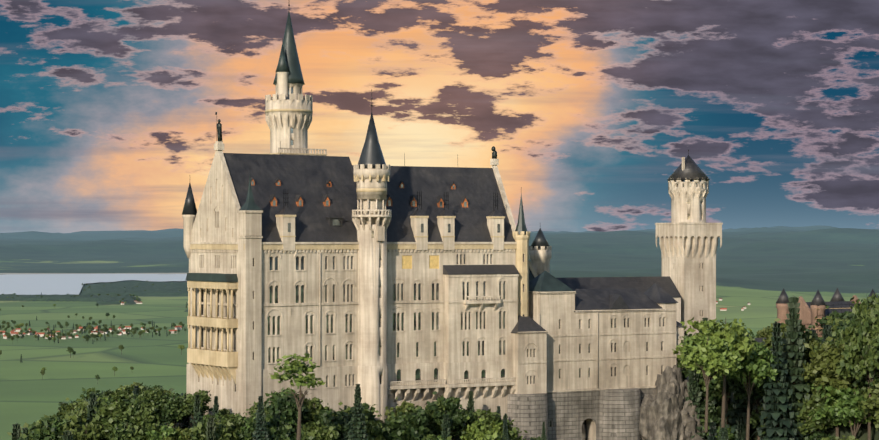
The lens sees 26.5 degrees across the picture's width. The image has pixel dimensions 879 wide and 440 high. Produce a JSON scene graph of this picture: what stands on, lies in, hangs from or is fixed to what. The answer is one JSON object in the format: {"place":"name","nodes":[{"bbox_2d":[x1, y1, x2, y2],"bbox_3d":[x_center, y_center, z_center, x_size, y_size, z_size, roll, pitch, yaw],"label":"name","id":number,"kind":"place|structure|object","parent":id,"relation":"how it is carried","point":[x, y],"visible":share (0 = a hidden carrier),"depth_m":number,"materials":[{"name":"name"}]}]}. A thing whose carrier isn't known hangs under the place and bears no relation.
{"place":"outdoors","nodes":[
{"label":"outdoors","id":0,"kind":"place"},
{"bbox_2d":[0,294,140,301],"bbox_3d":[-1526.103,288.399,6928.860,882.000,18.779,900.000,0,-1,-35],"label":"shoreline","id":1,"kind":"structure","parent":0,"point":[82,298],"depth_m":6820.12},
{"bbox_2d":[0,273,186,273],"bbox_3d":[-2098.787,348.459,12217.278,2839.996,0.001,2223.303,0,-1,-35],"label":"shore sand","id":2,"kind":"structure","parent":0,"point":[93,273],"depth_m":12135.07,"materials":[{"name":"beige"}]},
{"bbox_2d":[182,206,358,388],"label":"stone trim","id":3,"kind":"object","parent":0,"point":[216,363],"visible":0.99,"depth_m":405.95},
{"bbox_2d":[0,225,878,439],"bbox_3d":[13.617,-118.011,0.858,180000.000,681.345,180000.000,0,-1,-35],"label":"ground","id":4,"kind":"structure","parent":0,"point":[759,269],"depth_m":7403.62,"materials":[{"name":"plant"}]},
{"bbox_2d":[0,274,186,294],"bbox_3d":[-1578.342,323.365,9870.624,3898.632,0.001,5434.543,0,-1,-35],"label":"lake","id":5,"kind":"structure","parent":4,"relation":"in","point":[38,284],"depth_m":10040.44,"materials":[{"name":"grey liquid"}]},
{"bbox_2d":[95,297,135,304],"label":"grove of trees","id":6,"kind":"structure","parent":4,"relation":"on","point":[108,301],"depth_m":6434.55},
{"bbox_2d":[81,281,187,295],"bbox_3d":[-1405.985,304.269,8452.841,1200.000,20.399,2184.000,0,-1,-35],"label":"peninsula woods","id":7,"kind":"object","parent":4,"relation":"on","point":[157,288],"visible":0.88,"depth_m":7926.75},
{"bbox_2d":[0,298,749,338],"bbox_3d":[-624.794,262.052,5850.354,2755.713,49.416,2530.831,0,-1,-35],"label":"village houses","id":8,"kind":"structure","parent":4,"relation":"on","point":[17,331],"depth_m":4443.99,"materials":[{"name":"white"}]},
{"bbox_2d":[0,0,878,232],"label":"sky","id":9,"kind":"structure","parent":0,"point":[588,109],"materials":[{"name":"multicoloured"}]},
{"bbox_2d":[387,231,529,401],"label":"stone trim","id":10,"kind":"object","parent":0,"point":[415,385],"visible":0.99,"depth_m":424.26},
{"bbox_2d":[159,391,878,439],"bbox_3d":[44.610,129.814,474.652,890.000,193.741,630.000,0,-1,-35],"label":"castle hill terrain","id":11,"kind":"structure","parent":0,"point":[862,433],"depth_m":430.51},
{"bbox_2d":[11,423,20,439],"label":"tree","id":12,"kind":"object","parent":11,"relation":"on","point":[16,429],"visible":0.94,"depth_m":400.17,"materials":[{"name":"green plant"}]},
{"bbox_2d":[7,414,47,436],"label":"tree","id":13,"kind":"object","parent":11,"relation":"on","point":[25,425],"visible":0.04,"depth_m":408.59,"materials":[{"name":"green plant"}]},
{"bbox_2d":[17,410,82,439],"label":"tree","id":14,"kind":"object","parent":11,"relation":"on","point":[46,430],"visible":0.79,"depth_m":388.03,"materials":[{"name":"green plant"}]},
{"bbox_2d":[42,419,69,434],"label":"tree","id":15,"kind":"object","parent":11,"relation":"on","point":[64,421],"visible":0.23,"depth_m":387.88,"materials":[{"name":"green plant"}]},
{"bbox_2d":[36,400,84,423],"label":"tree","id":16,"kind":"object","parent":11,"relation":"on","point":[68,408],"visible":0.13,"depth_m":406.27,"materials":[{"name":"green plant"}]},
{"bbox_2d":[61,430,72,439],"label":"tree","id":17,"kind":"object","parent":11,"relation":"on","point":[66,435],"visible":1,"depth_m":381.85,"materials":[{"name":"green plant"}]},
{"bbox_2d":[52,414,102,439],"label":"tree","id":18,"kind":"object","parent":11,"relation":"on","point":[78,432],"visible":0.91,"depth_m":386.48,"materials":[{"name":"green plant"}]},
{"bbox_2d":[73,398,100,421],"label":"tree","id":19,"kind":"object","parent":11,"relation":"on","point":[82,411],"visible":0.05,"depth_m":397.55,"materials":[{"name":"green plant"}]},
{"bbox_2d":[75,387,101,401],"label":"tree","id":20,"kind":"object","parent":11,"relation":"on","point":[90,390],"visible":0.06,"depth_m":419.76,"materials":[{"name":"green plant"}]},
{"bbox_2d":[86,393,98,432],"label":"tree","id":21,"kind":"object","parent":11,"relation":"on","point":[92,402],"visible":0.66,"depth_m":392.40,"materials":[{"name":"green plant"}]},
{"bbox_2d":[78,391,136,439],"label":"tree","id":22,"kind":"object","parent":11,"relation":"on","point":[106,417],"visible":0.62,"depth_m":390.86,"materials":[{"name":"green plant"}]},
{"bbox_2d":[99,385,123,397],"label":"tree","id":23,"kind":"object","parent":11,"relation":"on","point":[106,393],"visible":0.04,"depth_m":411.06,"materials":[{"name":"green plant"}]},
{"bbox_2d":[105,419,145,439],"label":"tree","id":24,"kind":"object","parent":11,"relation":"on","point":[119,431],"visible":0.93,"depth_m":383.88,"materials":[{"name":"green plant"}]},
{"bbox_2d":[113,385,139,400],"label":"tree","id":25,"kind":"object","parent":11,"relation":"on","point":[127,389],"visible":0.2,"depth_m":396.28,"materials":[{"name":"green plant"}]},
{"bbox_2d":[116,404,164,439],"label":"tree","id":26,"kind":"object","parent":11,"relation":"on","point":[149,418],"visible":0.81,"depth_m":386.21,"materials":[{"name":"green plant"}]},
{"bbox_2d":[133,386,167,414],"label":"tree","id":27,"kind":"object","parent":11,"relation":"on","point":[144,398],"visible":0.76,"depth_m":390.51,"materials":[{"name":"green plant"}]},
{"bbox_2d":[143,423,180,439],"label":"tree","id":28,"kind":"object","parent":11,"relation":"on","point":[166,430],"visible":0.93,"depth_m":382.07,"materials":[{"name":"green plant"}]},
{"bbox_2d":[148,395,186,427],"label":"tree","id":29,"kind":"object","parent":11,"relation":"on","point":[173,410],"visible":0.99,"depth_m":389.86,"materials":[{"name":"green plant"}]},
{"bbox_2d":[163,423,191,439],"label":"tree","id":30,"kind":"object","parent":11,"relation":"on","point":[181,431],"visible":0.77,"depth_m":381.84,"materials":[{"name":"green plant"}]},
{"bbox_2d":[180,395,190,428],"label":"tree","id":31,"kind":"object","parent":11,"relation":"on","point":[185,424],"visible":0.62,"depth_m":395.55,"materials":[{"name":"green plant"}]},
{"bbox_2d":[190,394,202,427],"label":"tree","id":32,"kind":"object","parent":11,"relation":"on","point":[197,417],"visible":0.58,"depth_m":387.28,"materials":[{"name":"green plant"}]},
{"bbox_2d":[182,390,211,418],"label":"tree","id":33,"kind":"object","parent":11,"relation":"on","point":[188,401],"visible":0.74,"depth_m":391.51,"materials":[{"name":"green plant"}]},
{"bbox_2d":[205,417,215,439],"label":"tree","id":34,"kind":"object","parent":11,"relation":"on","point":[210,432],"visible":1,"depth_m":375.42,"materials":[{"name":"green plant"}]},
{"bbox_2d":[183,418,242,439],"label":"tree","id":35,"kind":"object","parent":11,"relation":"on","point":[224,431],"visible":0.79,"depth_m":378.91,"materials":[{"name":"green plant"}]},
{"bbox_2d":[197,408,233,424],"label":"tree","id":36,"kind":"object","parent":11,"relation":"on","point":[221,419],"visible":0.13,"depth_m":385.38,"materials":[{"name":"green plant"}]},
{"bbox_2d":[212,396,218,415],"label":"tree","id":37,"kind":"object","parent":11,"relation":"on","point":[215,407],"visible":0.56,"depth_m":389.74,"materials":[{"name":"green plant"}]},
{"bbox_2d":[222,412,245,431],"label":"tree","id":38,"kind":"object","parent":11,"relation":"on","point":[237,420],"visible":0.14,"depth_m":388.82,"materials":[{"name":"green plant"}]},
{"bbox_2d":[243,401,268,417],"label":"tree","id":39,"kind":"object","parent":11,"relation":"on","point":[253,408],"visible":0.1,"depth_m":394.25,"materials":[{"name":"green plant"}]},
{"bbox_2d":[252,396,269,439],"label":"tree","id":40,"kind":"object","parent":11,"relation":"on","point":[260,425],"visible":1,"depth_m":377.91,"materials":[{"name":"green plant"}]},
{"bbox_2d":[238,414,296,439],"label":"tree","id":41,"kind":"object","parent":11,"relation":"on","point":[276,429],"visible":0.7,"depth_m":382.73,"materials":[{"name":"green plant"}]},
{"bbox_2d":[240,414,297,439],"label":"tree","id":42,"kind":"object","parent":11,"relation":"on","point":[286,421],"visible":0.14,"depth_m":387.97,"materials":[{"name":"green plant"}]},
{"bbox_2d":[186,150,387,422],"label":"palas walls","id":43,"kind":"structure","parent":11,"relation":"on","point":[255,346],"depth_m":408.23,"materials":[{"name":"stone"}]},
{"bbox_2d":[186,273,237,281],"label":"balcony roof","id":44,"kind":"structure","parent":43,"relation":"on","point":[217,277],"depth_m":404.59,"materials":[{"name":"green metal"}]},
{"bbox_2d":[214,112,223,149],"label":"knight statue","id":45,"kind":"object","parent":43,"relation":"on","point":[218,144],"visible":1,"depth_m":408.89,"materials":[{"name":"brown metal"}]},
{"bbox_2d":[182,4,526,250],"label":"palas roofs","id":46,"kind":"structure","parent":43,"relation":"on","point":[301,198],"depth_m":422.06,"materials":[{"name":"stone"}]},
{"bbox_2d":[352,164,391,240],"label":"turret","id":47,"kind":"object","parent":43,"relation":"on","point":[371,190],"depth_m":412.72,"materials":[{"name":"stone"}]},
{"bbox_2d":[264,392,310,434],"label":"tree","id":48,"kind":"object","parent":11,"relation":"on","point":[286,405],"visible":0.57,"depth_m":389.70,"materials":[{"name":"green plant"}]},
{"bbox_2d":[270,386,304,414],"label":"tree","id":49,"kind":"object","parent":11,"relation":"on","point":[280,394],"visible":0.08,"depth_m":396.10,"materials":[{"name":"green plant"}]},
{"bbox_2d":[265,72,326,155],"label":"tower","id":50,"kind":"structure","parent":11,"relation":"on","point":[288,110],"depth_m":432.49,"materials":[{"name":"stone"}]},
{"bbox_2d":[268,353,325,439],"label":"tree","id":51,"kind":"object","parent":11,"relation":"on","point":[299,368],"visible":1,"depth_m":369.55,"materials":[{"name":"green plant"}]},
{"bbox_2d":[302,397,329,425],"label":"tree","id":52,"kind":"object","parent":11,"relation":"on","point":[312,411],"visible":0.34,"depth_m":396.70,"materials":[{"name":"green plant"}]},
{"bbox_2d":[294,418,340,439],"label":"tree","id":53,"kind":"object","parent":11,"relation":"on","point":[311,432],"visible":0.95,"depth_m":388.10,"materials":[{"name":"green plant"}]},
{"bbox_2d":[308,406,353,439],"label":"tree","id":54,"kind":"object","parent":11,"relation":"on","point":[325,414],"visible":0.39,"depth_m":393.27,"materials":[{"name":"green plant"}]},
{"bbox_2d":[342,417,350,439],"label":"tree","id":55,"kind":"object","parent":11,"relation":"on","point":[346,426],"visible":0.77,"depth_m":391.07,"materials":[{"name":"green plant"}]},
{"bbox_2d":[345,384,368,439],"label":"tree","id":56,"kind":"object","parent":11,"relation":"on","point":[357,424],"visible":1,"depth_m":376.23,"materials":[{"name":"green plant"}]},
{"bbox_2d":[338,402,385,439],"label":"tree","id":57,"kind":"object","parent":11,"relation":"on","point":[373,427],"visible":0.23,"depth_m":397.33,"materials":[{"name":"green plant"}]},
{"bbox_2d":[351,402,381,436],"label":"tree","id":58,"kind":"object","parent":11,"relation":"on","point":[371,409],"visible":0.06,"depth_m":401.12,"materials":[{"name":"green plant"}]},
{"bbox_2d":[371,420,392,439],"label":"tree","id":59,"kind":"object","parent":11,"relation":"on","point":[386,435],"visible":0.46,"depth_m":401.87,"materials":[{"name":"green plant"}]},
{"bbox_2d":[382,404,435,439],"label":"tree","id":60,"kind":"object","parent":11,"relation":"on","point":[400,427],"visible":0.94,"depth_m":402.50,"materials":[{"name":"green plant"}]},
{"bbox_2d":[384,397,436,434],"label":"tree","id":61,"kind":"object","parent":11,"relation":"on","point":[404,406],"visible":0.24,"depth_m":408.06,"materials":[{"name":"green plant"}]},
{"bbox_2d":[404,427,451,439],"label":"tree","id":62,"kind":"object","parent":11,"relation":"on","point":[429,436],"visible":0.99,"depth_m":400.70,"materials":[{"name":"green plant"}]},
{"bbox_2d":[424,404,452,437],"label":"tree","id":63,"kind":"object","parent":11,"relation":"on","point":[432,425],"visible":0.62,"depth_m":411.86,"materials":[{"name":"green plant"}]},
{"bbox_2d":[440,414,451,439],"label":"tree","id":64,"kind":"object","parent":11,"relation":"on","point":[446,428],"visible":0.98,"depth_m":406.80,"materials":[{"name":"green plant"}]},
{"bbox_2d":[424,391,474,439],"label":"tree","id":65,"kind":"object","parent":11,"relation":"on","point":[458,419],"visible":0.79,"depth_m":411.67,"materials":[{"name":"green plant"}]},
{"bbox_2d":[387,165,528,424],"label":"palas walls","id":66,"kind":"structure","parent":11,"relation":"on","point":[468,359],"depth_m":424.41,"materials":[{"name":"stone"}]},
{"bbox_2d":[443,265,518,274],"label":"bay roof","id":67,"kind":"structure","parent":66,"relation":"on","point":[475,269],"depth_m":427.88,"materials":[{"name":"stone"}]},
{"bbox_2d":[490,146,498,164],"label":"lion statue","id":68,"kind":"object","parent":66,"relation":"on","point":[494,160],"visible":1,"depth_m":443.81,"materials":[{"name":"brown metal"}]},
{"bbox_2d":[466,391,474,426],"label":"tree","id":69,"kind":"object","parent":11,"relation":"on","point":[470,406],"visible":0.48,"depth_m":418.49,"materials":[{"name":"green plant"}]},
{"bbox_2d":[460,412,505,439],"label":"tree","id":70,"kind":"object","parent":11,"relation":"on","point":[472,432],"visible":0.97,"depth_m":408.74,"materials":[{"name":"green plant"}]},
{"bbox_2d":[469,409,527,439],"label":"tree","id":71,"kind":"object","parent":11,"relation":"on","point":[513,432],"visible":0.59,"depth_m":411.54,"materials":[{"name":"green plant"}]},
{"bbox_2d":[502,413,508,439],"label":"tree","id":72,"kind":"object","parent":11,"relation":"on","point":[505,431],"visible":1,"depth_m":409.67,"materials":[{"name":"green plant"}]},
{"bbox_2d":[541,422,546,439],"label":"tree","id":73,"kind":"object","parent":11,"relation":"on","point":[543,436],"visible":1,"depth_m":417.97,"materials":[{"name":"green plant"}]},
{"bbox_2d":[507,250,683,439],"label":"kemenate walls","id":74,"kind":"structure","parent":11,"relation":"on","point":[533,405],"depth_m":439.69,"materials":[{"name":"stone"}]},
{"bbox_2d":[517,246,676,392],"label":"wall trim","id":75,"kind":"structure","parent":74,"relation":"attached to","point":[568,292],"depth_m":442.06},
{"bbox_2d":[511,149,709,332],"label":"kemenate roofs","id":76,"kind":"structure","parent":74,"relation":"on","point":[604,293],"depth_m":452.11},
{"bbox_2d":[639,365,704,439],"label":"outcrop rock","id":77,"kind":"object","parent":11,"relation":"on","point":[667,411],"visible":0.89,"depth_m":442.68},
{"bbox_2d":[655,178,722,381],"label":"square tower","id":78,"kind":"structure","parent":11,"relation":"on","point":[688,235],"depth_m":494.28,"materials":[{"name":"stone"}]},
{"bbox_2d":[676,331,703,381],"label":"tree","id":79,"kind":"object","parent":11,"relation":"on","point":[685,373],"visible":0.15,"depth_m":453.48,"materials":[{"name":"green plant"}]},
{"bbox_2d":[685,368,706,439],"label":"tree","id":80,"kind":"object","parent":11,"relation":"on","point":[694,388],"visible":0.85,"depth_m":445.78,"materials":[{"name":"green plant"}]},
{"bbox_2d":[672,333,743,431],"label":"tree","id":81,"kind":"object","parent":11,"relation":"on","point":[708,359],"visible":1,"depth_m":409.84,"materials":[{"name":"green plant"}]},
{"bbox_2d":[707,422,716,439],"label":"tree","id":82,"kind":"object","parent":11,"relation":"on","point":[712,430],"visible":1,"depth_m":441.37,"materials":[{"name":"green plant"}]},
{"bbox_2d":[673,317,754,427],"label":"tree","id":83,"kind":"object","parent":11,"relation":"on","point":[735,337],"visible":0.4,"depth_m":418.77,"materials":[{"name":"green plant"}]},
{"bbox_2d":[693,375,735,423],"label":"tree","id":84,"kind":"object","parent":11,"relation":"on","point":[716,384],"visible":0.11,"depth_m":446.68,"materials":[{"name":"green plant"}]},
{"bbox_2d":[697,387,732,435],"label":"tree","id":85,"kind":"object","parent":11,"relation":"on","point":[714,405],"visible":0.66,"depth_m":447.43,"materials":[{"name":"green plant"}]},
{"bbox_2d":[717,418,728,439],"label":"tree","id":86,"kind":"object","parent":11,"relation":"on","point":[723,433],"visible":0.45,"depth_m":431.07,"materials":[{"name":"green plant"}]},
{"bbox_2d":[703,425,750,439],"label":"tree","id":87,"kind":"object","parent":11,"relation":"on","point":[731,436],"visible":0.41,"depth_m":442.79,"materials":[{"name":"green plant"}]},
{"bbox_2d":[734,412,745,439],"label":"tree","id":88,"kind":"object","parent":11,"relation":"on","point":[741,430],"visible":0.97,"depth_m":438.75,"materials":[{"name":"green plant"}]},
{"bbox_2d":[725,334,758,432],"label":"tree","id":89,"kind":"object","parent":11,"relation":"on","point":[742,403],"visible":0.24,"depth_m":444.25,"materials":[{"name":"green plant"}]},
{"bbox_2d":[718,342,783,439],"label":"tree","id":90,"kind":"object","parent":11,"relation":"on","point":[755,369],"visible":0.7,"depth_m":424.67,"materials":[{"name":"green plant"}]},
{"bbox_2d":[727,376,774,439],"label":"tree","id":91,"kind":"object","parent":11,"relation":"on","point":[738,389],"visible":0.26,"depth_m":440.80,"materials":[{"name":"green plant"}]},
{"bbox_2d":[755,326,771,337],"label":"tree","id":92,"kind":"object","parent":11,"relation":"on","point":[762,333],"visible":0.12,"depth_m":532.24,"materials":[{"name":"green plant"}]},
{"bbox_2d":[750,400,779,436],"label":"tree","id":93,"kind":"object","parent":11,"relation":"on","point":[755,420],"visible":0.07,"depth_m":435.73,"materials":[{"name":"green plant"}]},
{"bbox_2d":[751,322,802,439],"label":"tree","id":94,"kind":"object","parent":11,"relation":"on","point":[775,421],"visible":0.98,"depth_m":425.51,"materials":[{"name":"green plant"}]},
{"bbox_2d":[763,318,821,364],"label":"tree","id":95,"kind":"object","parent":11,"relation":"on","point":[810,341],"visible":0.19,"depth_m":441.21,"materials":[{"name":"green plant"}]},
{"bbox_2d":[773,297,823,439],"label":"tree","id":96,"kind":"object","parent":11,"relation":"on","point":[793,321],"visible":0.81,"depth_m":431.04,"materials":[{"name":"green plant"}]},
{"bbox_2d":[774,381,824,439],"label":"tree","id":97,"kind":"object","parent":11,"relation":"on","point":[812,386],"visible":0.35,"depth_m":432.76,"materials":[{"name":"green plant"}]},
{"bbox_2d":[733,287,878,394],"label":"gatehouse","id":98,"kind":"object","parent":11,"relation":"on","point":[809,312],"visible":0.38,"depth_m":484.42,"materials":[{"name":"red brick"}]},
{"bbox_2d":[789,386,833,437],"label":"tree","id":99,"kind":"object","parent":11,"relation":"on","point":[823,424],"visible":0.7,"depth_m":429.17,"materials":[{"name":"green plant"}]},
{"bbox_2d":[803,430,835,439],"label":"tree","id":100,"kind":"object","parent":11,"relation":"on","point":[818,434],"visible":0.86,"depth_m":428.28,"materials":[{"name":"green plant"}]},
{"bbox_2d":[811,337,839,361],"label":"tree","id":101,"kind":"object","parent":11,"relation":"on","point":[836,344],"visible":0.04,"depth_m":434.07,"materials":[{"name":"green plant"}]},
{"bbox_2d":[819,325,832,345],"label":"tree","id":102,"kind":"object","parent":11,"relation":"on","point":[826,332],"visible":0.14,"depth_m":442.37,"materials":[{"name":"green plant"}]},
{"bbox_2d":[801,336,857,436],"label":"tree","id":103,"kind":"object","parent":11,"relation":"on","point":[822,366],"visible":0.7,"depth_m":426.77,"materials":[{"name":"green plant"}]},
{"bbox_2d":[813,305,851,331],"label":"tree","id":104,"kind":"object","parent":11,"relation":"on","point":[833,315],"visible":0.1,"depth_m":475.96,"materials":[{"name":"green plant"}]},
{"bbox_2d":[826,315,847,332],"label":"tree","id":105,"kind":"object","parent":11,"relation":"on","point":[836,323],"visible":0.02,"depth_m":467.26,"materials":[{"name":"green plant"}]},
{"bbox_2d":[821,435,858,439],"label":"bush","id":106,"kind":"object","parent":11,"relation":"on","point":[852,437],"visible":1,"depth_m":420.52,"materials":[{"name":"green plant"}]},
{"bbox_2d":[808,384,875,438],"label":"tree","id":107,"kind":"object","parent":11,"relation":"on","point":[841,405],"visible":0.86,"depth_m":424.24,"materials":[{"name":"green plant"}]},
{"bbox_2d":[833,313,854,342],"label":"tree","id":108,"kind":"object","parent":11,"relation":"on","point":[841,326],"visible":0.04,"depth_m":441.10,"materials":[{"name":"green plant"}]},
{"bbox_2d":[832,293,878,439],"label":"tree","id":109,"kind":"object","parent":11,"relation":"on","point":[860,353],"visible":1,"depth_m":421.34,"materials":[{"name":"green plant"}]},
{"bbox_2d":[854,377,872,397],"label":"tree","id":110,"kind":"object","parent":11,"relation":"on","point":[864,389],"visible":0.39,"depth_m":424.43,"materials":[{"name":"green plant"}]},
{"bbox_2d":[852,368,878,388],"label":"tree","id":111,"kind":"object","parent":11,"relation":"on","point":[864,380],"visible":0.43,"depth_m":422.70,"materials":[{"name":"green plant"}]},
{"bbox_2d":[858,380,878,429],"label":"tree","id":112,"kind":"object","parent":11,"relation":"on","point":[871,405],"visible":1,"depth_m":418.41,"materials":[{"name":"green plant"}]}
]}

